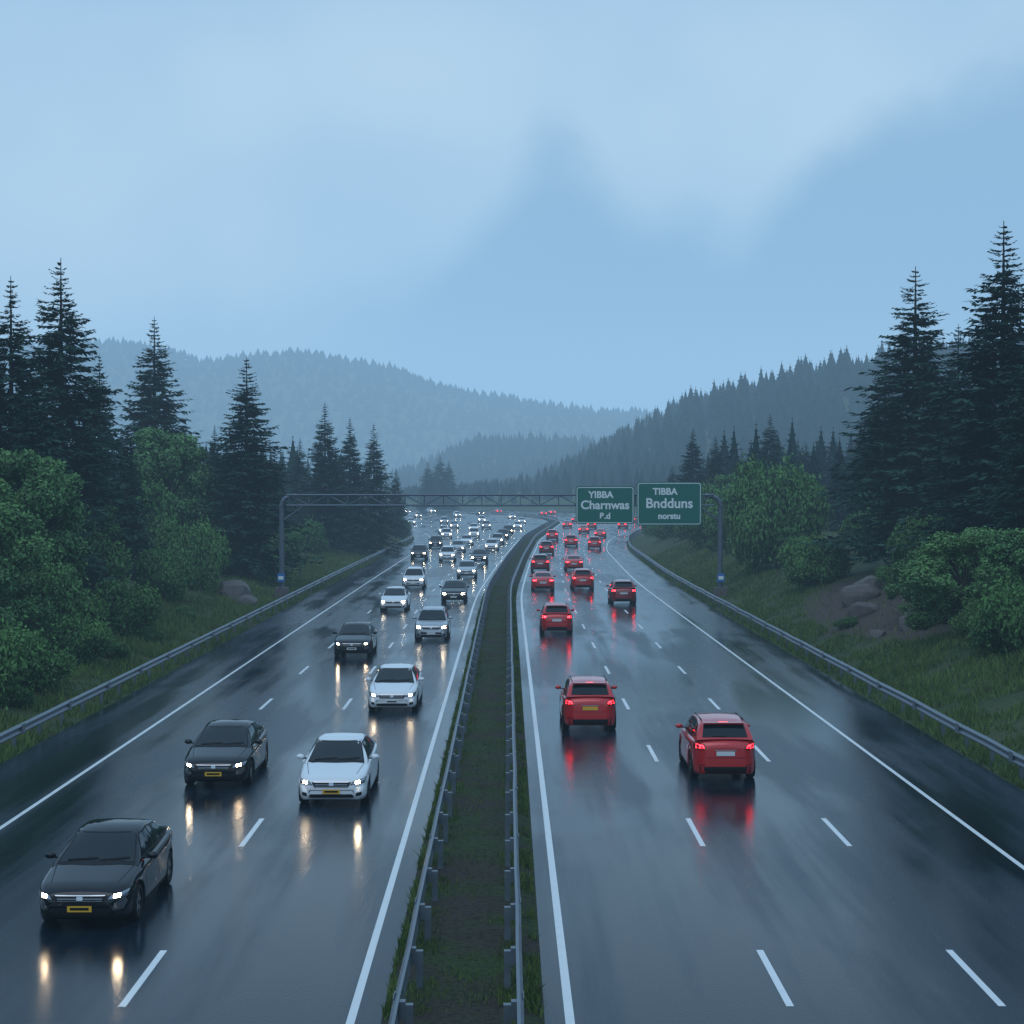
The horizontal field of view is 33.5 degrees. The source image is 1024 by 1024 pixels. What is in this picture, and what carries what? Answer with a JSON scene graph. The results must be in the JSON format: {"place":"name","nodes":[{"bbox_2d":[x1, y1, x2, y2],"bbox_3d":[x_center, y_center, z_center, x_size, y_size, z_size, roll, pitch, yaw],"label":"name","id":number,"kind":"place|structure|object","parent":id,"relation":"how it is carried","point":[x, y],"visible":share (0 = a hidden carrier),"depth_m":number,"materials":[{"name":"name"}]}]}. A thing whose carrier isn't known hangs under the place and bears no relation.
{"place":"outdoors","nodes":[
{"label":"outdoors","id":0,"kind":"place"},
{"bbox_2d":[0,508,1023,1023],"bbox_3d":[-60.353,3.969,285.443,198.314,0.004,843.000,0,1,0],"label":"road","id":1,"kind":"structure","parent":0,"point":[844,854],"depth_m":39.25,"materials":[{"name":"asphalt"}]},
{"bbox_2d":[39,818,172,919],"bbox_3d":[-7.789,6.793,32.911,2.160,1.480,4.682,0,1,0],"label":"black sedan car","id":2,"kind":"object","parent":1,"relation":"on","point":[112,868],"visible":1,"depth_m":31.76,"materials":[{"name":"black paint"}]},
{"bbox_2d":[184,719,267,783],"bbox_3d":[-7.920,6.589,47.346,2.160,1.480,4.682,0,1,0],"label":"black sedan car","id":3,"kind":"object","parent":1,"relation":"on","point":[228,750],"visible":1,"depth_m":46.07,"materials":[{"name":"black paint"}]},
{"bbox_2d":[296,732,378,801],"bbox_3d":[-4.519,6.626,44.729,2.160,1.480,4.682,0,1,0],"label":"white sedan car","id":4,"kind":"object","parent":1,"relation":"on","point":[340,766],"visible":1,"depth_m":43.32,"materials":[{"name":"white paint"}]},
{"bbox_2d":[332,621,376,655],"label":"black sedan car","id":5,"kind":"object","parent":1,"relation":"on","point":[356,637],"visible":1,"depth_m":80.93,"materials":[{"name":"black paint"}]},
{"bbox_2d":[365,663,423,709],"bbox_3d":[-4.270,6.373,62.610,2.160,1.480,4.682,0,1,0],"label":"white sedan car","id":6,"kind":"object","parent":1,"relation":"on","point":[395,684],"visible":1,"depth_m":61.08,"materials":[{"name":"white paint"}]},
{"bbox_2d":[378,586,410,610],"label":"white sedan car","id":7,"kind":"object","parent":1,"relation":"on","point":[395,596],"visible":1,"depth_m":110.81,"materials":[{"name":"white paint"}]},
{"bbox_2d":[401,566,426,587],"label":"white suv car","id":8,"kind":"object","parent":1,"relation":"on","point":[414,576],"visible":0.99,"depth_m":135.17,"materials":[{"name":"white paint"}]},
{"bbox_2d":[410,544,428,559],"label":"black suv car","id":9,"kind":"object","parent":1,"relation":"on","point":[419,550],"visible":1,"depth_m":190.01,"materials":[{"name":"black paint"}]},
{"bbox_2d":[412,606,452,639],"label":"silver suv car","id":10,"kind":"object","parent":1,"relation":"on","point":[432,621],"visible":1,"depth_m":89.16,"materials":[{"name":"grey paint"}]},
{"bbox_2d":[438,545,456,560],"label":"white suv car","id":11,"kind":"object","parent":1,"relation":"on","point":[447,552],"visible":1,"depth_m":185.47,"materials":[{"name":"white paint"}]},
{"bbox_2d":[439,580,469,601],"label":"black sedan car","id":12,"kind":"object","parent":1,"relation":"on","point":[454,590],"visible":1,"depth_m":118.88,"materials":[{"name":"black paint"}]},
{"bbox_2d":[455,560,478,577],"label":"silver sedan car","id":13,"kind":"object","parent":1,"relation":"on","point":[466,567],"visible":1,"depth_m":151.64,"materials":[{"name":"grey paint"}]},
{"bbox_2d":[381,511,559,1023],"bbox_3d":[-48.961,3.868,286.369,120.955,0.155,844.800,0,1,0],"label":"median strip","id":14,"kind":"object","parent":1,"relation":"on","point":[463,905],"visible":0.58,"depth_m":34.61,"materials":[{"name":"soil"}]},
{"bbox_2d":[381,586,545,1023],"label":"median grass","id":15,"kind":"structure","parent":14,"relation":"on","point":[402,942],"depth_m":35.87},
{"bbox_2d":[384,508,551,1023],"bbox_3d":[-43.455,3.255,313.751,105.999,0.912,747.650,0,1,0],"label":"guard rail","id":16,"kind":"object","parent":14,"relation":"on","point":[401,1009],"visible":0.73,"depth_m":36.60,"materials":[{"name":"metal"}]},
{"bbox_2d":[443,510,558,1023],"bbox_3d":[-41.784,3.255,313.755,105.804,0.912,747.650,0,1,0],"label":"guard rail","id":17,"kind":"object","parent":14,"relation":"on","point":[513,1009],"visible":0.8,"depth_m":35.27,"materials":[{"name":"metal"}]},
{"bbox_2d":[529,554,550,570],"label":"dark red suv car","id":18,"kind":"object","parent":1,"relation":"on","point":[540,562],"visible":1,"depth_m":162.61,"materials":[{"name":"red paint"}]},
{"bbox_2d":[529,571,555,590],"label":"red sedan car","id":19,"kind":"object","parent":1,"relation":"on","point":[542,579],"visible":1,"depth_m":131.48,"materials":[{"name":"red paint"}]},
{"bbox_2d":[536,602,573,632],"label":"red suv car","id":20,"kind":"object","parent":1,"relation":"on","point":[555,616],"visible":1,"depth_m":92.93,"materials":[{"name":"red paint"}]},
{"bbox_2d":[562,555,583,569],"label":"red sedan car","id":21,"kind":"object","parent":1,"relation":"on","point":[573,561],"visible":0.98,"depth_m":164.26,"materials":[{"name":"red paint"}]},
{"bbox_2d":[568,568,594,589],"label":"red suv car","id":22,"kind":"object","parent":1,"relation":"on","point":[581,577],"visible":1,"depth_m":133.13,"materials":[{"name":"red paint"}]},
{"bbox_2d":[555,675,616,728],"bbox_3d":[2.561,6.355,57.918,2.160,1.649,4.442,0,1,0],"label":"red suv car","id":23,"kind":"object","parent":1,"relation":"on","point":[587,700],"visible":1,"depth_m":55.87,"materials":[{"name":"red paint"}]},
{"bbox_2d":[606,579,635,603],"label":"dark red suv car","id":24,"kind":"object","parent":1,"relation":"on","point":[621,590],"visible":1,"depth_m":116.73,"materials":[{"name":"red paint"}]},
{"bbox_2d":[675,712,754,776],"bbox_3d":[5.803,6.489,48.411,2.160,1.649,4.442,0,1,0],"label":"red suv car","id":25,"kind":"object","parent":1,"relation":"on","point":[716,743],"visible":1,"depth_m":46.40,"materials":[{"name":"red paint"}]},
{"bbox_2d":[0,539,1023,788],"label":"verge grass","id":26,"kind":"structure","parent":0,"point":[950,737],"depth_m":76.21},
{"bbox_2d":[0,345,1023,790],"bbox_3d":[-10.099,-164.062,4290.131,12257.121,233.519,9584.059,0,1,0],"label":"ground","id":27,"kind":"structure","parent":0,"point":[654,545],"depth_m":163.20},
{"bbox_2d":[0,617,30,709],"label":"bush","id":28,"kind":"object","parent":27,"relation":"on","point":[9,651],"visible":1,"depth_m":59.29,"materials":[{"name":"green plant"}]},
{"bbox_2d":[0,677,36,707],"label":"bush","id":29,"kind":"object","parent":27,"relation":"on","point":[18,693],"visible":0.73,"depth_m":60.13,"materials":[{"name":"green plant"}]},
{"bbox_2d":[0,382,51,602],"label":"conifer tree","id":30,"kind":"object","parent":27,"relation":"on","point":[31,438],"visible":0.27,"depth_m":84.74,"materials":[{"name":"green plant"}]},
{"bbox_2d":[0,478,57,628],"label":"broadleaf tree","id":31,"kind":"object","parent":27,"relation":"on","point":[13,525],"visible":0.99,"depth_m":71.20,"materials":[{"name":"green plant"}]},
{"bbox_2d":[0,615,78,693],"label":"bush","id":32,"kind":"object","parent":27,"relation":"on","point":[46,667],"visible":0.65,"depth_m":63.69,"materials":[{"name":"green plant"}]},
{"bbox_2d":[0,447,95,603],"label":"broadleaf tree","id":33,"kind":"object","parent":27,"relation":"on","point":[51,495],"visible":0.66,"depth_m":78.84,"materials":[{"name":"green plant"}]},
{"bbox_2d":[0,276,109,583],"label":"conifer tree","id":34,"kind":"object","parent":27,"relation":"on","point":[10,407],"visible":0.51,"depth_m":88.05,"materials":[{"name":"green plant"}]},
{"bbox_2d":[6,550,112,635],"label":"bush","id":35,"kind":"object","parent":27,"relation":"on","point":[61,591],"visible":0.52,"depth_m":76.62,"materials":[{"name":"green plant"}]},
{"bbox_2d":[36,607,119,666],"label":"bush","id":36,"kind":"object","parent":27,"relation":"on","point":[93,639],"visible":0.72,"depth_m":72.61,"materials":[{"name":"green plant"}]},
{"bbox_2d":[1,258,157,587],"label":"conifer tree","id":37,"kind":"object","parent":27,"relation":"on","point":[69,411],"visible":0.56,"depth_m":97.95,"materials":[{"name":"green plant"}]},
{"bbox_2d":[72,513,137,592],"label":"bush","id":38,"kind":"object","parent":27,"relation":"on","point":[120,551],"visible":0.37,"depth_m":97.09,"materials":[{"name":"green plant"}]},
{"bbox_2d":[78,504,131,584],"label":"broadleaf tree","id":39,"kind":"object","parent":27,"relation":"on","point":[113,529],"visible":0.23,"depth_m":97.81,"materials":[{"name":"green plant"}]},
{"bbox_2d":[70,357,143,557],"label":"conifer tree","id":40,"kind":"object","parent":27,"relation":"on","point":[101,429],"visible":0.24,"depth_m":118.61,"materials":[{"name":"green plant"}]},
{"bbox_2d":[97,639,130,659],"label":"bush","id":41,"kind":"object","parent":27,"relation":"on","point":[121,649],"visible":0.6,"depth_m":76.16,"materials":[{"name":"green plant"}]},
{"bbox_2d":[107,424,153,578],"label":"conifer tree","id":42,"kind":"object","parent":27,"relation":"on","point":[126,474],"visible":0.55,"depth_m":111.90,"materials":[{"name":"green plant"}]},
{"bbox_2d":[93,571,168,635],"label":"bush","id":43,"kind":"object","parent":27,"relation":"on","point":[145,604],"visible":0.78,"depth_m":84.34,"materials":[{"name":"green plant"}]},
{"bbox_2d":[109,474,177,553],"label":"bush","id":44,"kind":"object","parent":27,"relation":"on","point":[159,511],"visible":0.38,"depth_m":121.80,"materials":[{"name":"green plant"}]},
{"bbox_2d":[131,622,168,641],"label":"bush","id":45,"kind":"object","parent":27,"relation":"on","point":[148,632],"visible":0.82,"depth_m":84.69,"materials":[{"name":"green plant"}]},
{"bbox_2d":[107,316,203,491],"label":"conifer tree","id":46,"kind":"object","parent":27,"relation":"on","point":[153,406],"visible":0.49,"depth_m":152.25,"materials":[{"name":"green plant"}]},
{"bbox_2d":[133,540,201,602],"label":"bush","id":47,"kind":"object","parent":27,"relation":"on","point":[169,578],"visible":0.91,"depth_m":102.72,"materials":[{"name":"green plant"}]},
{"bbox_2d":[122,426,234,545],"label":"broadleaf tree","id":48,"kind":"object","parent":27,"relation":"on","point":[160,455],"visible":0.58,"depth_m":131.14,"materials":[{"name":"green plant"}]},
{"bbox_2d":[154,508,231,591],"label":"bush","id":49,"kind":"object","parent":27,"relation":"on","point":[208,549],"visible":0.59,"depth_m":114.96,"materials":[{"name":"green plant"}]},
{"bbox_2d":[0,531,412,748],"bbox_3d":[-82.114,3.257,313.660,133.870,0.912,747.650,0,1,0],"label":"guard rail","id":50,"kind":"object","parent":27,"relation":"on","point":[12,733],"visible":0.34,"depth_m":71.32,"materials":[{"name":"metal"}]},
{"bbox_2d":[203,426,222,480],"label":"conifer tree","id":51,"kind":"object","parent":27,"relation":"on","point":[213,448],"visible":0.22,"depth_m":149.34,"materials":[{"name":"green plant"}]},
{"bbox_2d":[218,580,251,599],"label":"rock","id":52,"kind":"object","parent":27,"relation":"on","point":[235,589],"visible":0.52,"depth_m":114.69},
{"bbox_2d":[181,357,324,582],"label":"conifer tree","id":53,"kind":"object","parent":27,"relation":"on","point":[239,461],"visible":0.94,"depth_m":131.56,"materials":[{"name":"green plant"}]},
{"bbox_2d":[262,448,302,548],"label":"conifer tree","id":54,"kind":"object","parent":27,"relation":"on","point":[279,495],"visible":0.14,"depth_m":166.28,"materials":[{"name":"green plant"}]},
{"bbox_2d":[269,523,307,564],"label":"bush","id":55,"kind":"object","parent":27,"relation":"on","point":[295,548],"visible":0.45,"depth_m":158.94,"materials":[{"name":"green plant"}]},
{"bbox_2d":[286,439,314,525],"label":"conifer tree","id":56,"kind":"object","parent":27,"relation":"on","point":[301,471],"visible":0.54,"depth_m":203.55,"materials":[{"name":"green plant"}]},
{"bbox_2d":[295,515,330,553],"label":"bush","id":57,"kind":"object","parent":27,"relation":"on","point":[315,541],"visible":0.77,"depth_m":179.02,"materials":[{"name":"green plant"}]},
{"bbox_2d":[289,404,361,552],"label":"conifer tree","id":58,"kind":"object","parent":27,"relation":"on","point":[329,470],"visible":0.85,"depth_m":189.75,"materials":[{"name":"green plant"}]},
{"bbox_2d":[0,334,663,472],"bbox_3d":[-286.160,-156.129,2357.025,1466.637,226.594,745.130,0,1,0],"label":"hillside forest","id":59,"kind":"object","parent":27,"relation":"on","point":[570,414],"visible":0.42,"depth_m":2378.96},
{"bbox_2d":[328,419,382,551],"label":"conifer tree","id":60,"kind":"object","parent":27,"relation":"on","point":[357,485],"visible":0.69,"depth_m":199.94,"materials":[{"name":"green plant"}]},
{"bbox_2d":[65,427,653,526],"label":"distant forest","id":61,"kind":"object","parent":27,"relation":"on","point":[519,487],"visible":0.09,"depth_m":611.64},
{"bbox_2d":[339,425,413,553],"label":"conifer tree","id":62,"kind":"object","parent":27,"relation":"on","point":[372,484],"visible":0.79,"depth_m":206.75,"materials":[{"name":"green plant"}]},
{"bbox_2d":[385,471,411,538],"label":"conifer tree","id":63,"kind":"object","parent":27,"relation":"on","point":[399,509],"visible":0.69,"depth_m":263.06,"materials":[{"name":"green plant"}]},
{"bbox_2d":[411,463,446,511],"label":"conifer tree","id":64,"kind":"object","parent":27,"relation":"on","point":[428,487],"visible":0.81,"depth_m":577.00,"materials":[{"name":"green plant"}]},
{"bbox_2d":[419,457,462,509],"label":"conifer tree","id":65,"kind":"object","parent":27,"relation":"on","point":[441,477],"visible":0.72,"depth_m":585.41,"materials":[{"name":"green plant"}]},
{"bbox_2d":[445,461,463,509],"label":"conifer tree","id":66,"kind":"object","parent":27,"relation":"on","point":[452,483],"visible":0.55,"depth_m":594.14,"materials":[{"name":"green plant"}]},
{"bbox_2d":[352,429,608,490],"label":"hillside forest","id":67,"kind":"object","parent":27,"relation":"on","point":[466,461],"visible":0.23,"depth_m":1345.94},
{"bbox_2d":[275,493,726,597],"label":"sign gantry","id":68,"kind":"object","parent":27,"relation":"on","point":[281,590],"visible":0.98,"depth_m":122.08,"materials":[{"name":"steel"}]},
{"bbox_2d":[576,486,633,523],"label":"highway sign","id":69,"kind":"object","parent":68,"relation":"attached to","point":[604,504],"visible":1,"depth_m":121.76,"materials":[{"name":"teal"}]},
{"bbox_2d":[637,482,701,524],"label":"highway sign","id":70,"kind":"object","parent":68,"relation":"attached to","point":[669,503],"visible":1,"depth_m":121.77,"materials":[{"name":"teal"}]},
{"bbox_2d":[648,525,675,540],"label":"bush","id":71,"kind":"object","parent":27,"relation":"on","point":[656,532],"visible":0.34,"depth_m":223.91,"materials":[{"name":"green plant"}]},
{"bbox_2d":[663,525,687,541],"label":"bush","id":72,"kind":"object","parent":27,"relation":"on","point":[677,530],"visible":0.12,"depth_m":203.97,"materials":[{"name":"green plant"}]},
{"bbox_2d":[661,429,708,530],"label":"conifer tree","id":73,"kind":"object","parent":27,"relation":"on","point":[690,470],"visible":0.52,"depth_m":217.13,"materials":[{"name":"green plant"}]},
{"bbox_2d":[681,478,718,550],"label":"bush","id":74,"kind":"object","parent":27,"relation":"on","point":[696,531],"visible":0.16,"depth_m":175.83,"materials":[{"name":"green plant"}]},
{"bbox_2d":[385,332,1023,503],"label":"hillside forest","id":75,"kind":"object","parent":27,"relation":"on","point":[804,392],"visible":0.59,"depth_m":710.33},
{"bbox_2d":[701,437,726,489],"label":"conifer tree","id":76,"kind":"object","parent":27,"relation":"on","point":[714,468],"visible":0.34,"depth_m":203.75,"materials":[{"name":"green plant"}]},
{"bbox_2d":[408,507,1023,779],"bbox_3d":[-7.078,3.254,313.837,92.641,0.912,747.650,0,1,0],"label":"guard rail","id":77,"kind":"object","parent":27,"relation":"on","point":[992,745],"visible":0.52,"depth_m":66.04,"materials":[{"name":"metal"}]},
{"bbox_2d":[704,482,735,554],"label":"bush","id":78,"kind":"object","parent":27,"relation":"on","point":[712,522],"visible":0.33,"depth_m":159.09,"materials":[{"name":"green plant"}]},
{"bbox_2d":[703,473,738,516],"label":"broadleaf tree","id":79,"kind":"object","parent":27,"relation":"on","point":[720,479],"visible":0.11,"depth_m":183.28,"materials":[{"name":"green plant"}]},
{"bbox_2d":[589,418,940,519],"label":"distant forest","id":80,"kind":"object","parent":27,"relation":"on","point":[822,458],"visible":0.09,"depth_m":213.64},
{"bbox_2d":[759,415,786,511],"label":"conifer tree","id":81,"kind":"object","parent":27,"relation":"on","point":[769,446],"visible":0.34,"depth_m":189.96,"materials":[{"name":"green plant"}]},
{"bbox_2d":[723,441,835,578],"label":"bush","id":82,"kind":"object","parent":27,"relation":"on","point":[755,530],"visible":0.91,"depth_m":128.18,"materials":[{"name":"green plant"}]},
{"bbox_2d":[775,530,852,589],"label":"bush","id":83,"kind":"object","parent":27,"relation":"on","point":[803,568],"visible":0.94,"depth_m":107.83,"materials":[{"name":"green plant"}]},
{"bbox_2d":[822,441,854,531],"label":"conifer tree","id":84,"kind":"object","parent":27,"relation":"on","point":[835,485],"visible":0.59,"depth_m":162.98,"materials":[{"name":"green plant"}]},
{"bbox_2d":[840,583,879,606],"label":"rock","id":85,"kind":"object","parent":27,"relation":"on","point":[850,595],"visible":0.74,"depth_m":93.05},
{"bbox_2d":[847,602,879,618],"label":"rock","id":86,"kind":"object","parent":27,"relation":"on","point":[857,610],"visible":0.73,"depth_m":87.91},
{"bbox_2d":[833,506,895,555],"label":"bush","id":87,"kind":"object","parent":27,"relation":"on","point":[846,523],"visible":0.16,"depth_m":122.08,"materials":[{"name":"green plant"}]},
{"bbox_2d":[836,352,910,544],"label":"conifer tree","id":88,"kind":"object","parent":27,"relation":"on","point":[852,504],"visible":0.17,"depth_m":127.29,"materials":[{"name":"green plant"}]},
{"bbox_2d":[796,266,975,566],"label":"conifer tree","id":89,"kind":"object","parent":27,"relation":"on","point":[916,435],"visible":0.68,"depth_m":104.67,"materials":[{"name":"green plant"}]},
{"bbox_2d":[873,564,901,586],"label":"bush","id":90,"kind":"object","parent":27,"relation":"on","point":[886,576],"visible":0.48,"depth_m":94.91,"materials":[{"name":"green plant"}]},
{"bbox_2d":[884,549,934,614],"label":"bush","id":91,"kind":"object","parent":27,"relation":"on","point":[892,594],"visible":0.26,"depth_m":81.61,"materials":[{"name":"green plant"}]},
{"bbox_2d":[883,508,957,573],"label":"bush","id":92,"kind":"object","parent":27,"relation":"on","point":[896,539],"visible":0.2,"depth_m":92.67,"materials":[{"name":"green plant"}]},
{"bbox_2d":[901,564,974,627],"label":"bush","id":93,"kind":"object","parent":27,"relation":"on","point":[943,615],"visible":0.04,"depth_m":77.77,"materials":[{"name":"green plant"}]},
{"bbox_2d":[908,324,975,514],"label":"conifer tree","id":94,"kind":"object","parent":27,"relation":"on","point":[954,372],"visible":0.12,"depth_m":111.94,"materials":[{"name":"green plant"}]},
{"bbox_2d":[876,221,1023,555],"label":"conifer tree","id":95,"kind":"object","parent":27,"relation":"on","point":[980,363],"visible":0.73,"depth_m":87.96,"materials":[{"name":"green plant"}]},
{"bbox_2d":[895,526,1018,635],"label":"bush","id":96,"kind":"object","parent":27,"relation":"on","point":[931,586],"visible":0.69,"depth_m":72.79,"materials":[{"name":"green plant"}]},
{"bbox_2d":[947,596,979,634],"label":"bush","id":97,"kind":"object","parent":27,"relation":"on","point":[966,610],"visible":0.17,"depth_m":71.52,"materials":[{"name":"green plant"}]},
{"bbox_2d":[940,397,997,530],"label":"conifer tree","id":98,"kind":"object","parent":27,"relation":"on","point":[959,493],"visible":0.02,"depth_m":91.71,"materials":[{"name":"green plant"}]},
{"bbox_2d":[955,342,1023,554],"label":"conifer tree","id":99,"kind":"object","parent":27,"relation":"on","point":[1018,445],"visible":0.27,"depth_m":82.31,"materials":[{"name":"green plant"}]},
{"bbox_2d":[960,527,1023,607],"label":"bush","id":100,"kind":"object","parent":27,"relation":"on","point":[1004,548],"visible":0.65,"depth_m":67.70,"materials":[{"name":"green plant"}]},
{"bbox_2d":[964,564,1023,657],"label":"bush","id":101,"kind":"object","parent":27,"relation":"on","point":[994,611],"visible":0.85,"depth_m":65.72,"materials":[{"name":"green plant"}]},
{"bbox_2d":[976,354,1023,563],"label":"conifer tree","id":102,"kind":"object","parent":27,"relation":"on","point":[1016,512],"visible":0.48,"depth_m":78.18,"materials":[{"name":"green plant"}]},
{"bbox_2d":[1001,599,1023,653],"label":"bush","id":103,"kind":"object","parent":27,"relation":"on","point":[1017,628],"visible":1,"depth_m":61.49,"materials":[{"name":"green plant"}]},
{"bbox_2d":[0,0,1023,416],"label":"sky","id":104,"kind":"structure","parent":0,"point":[625,204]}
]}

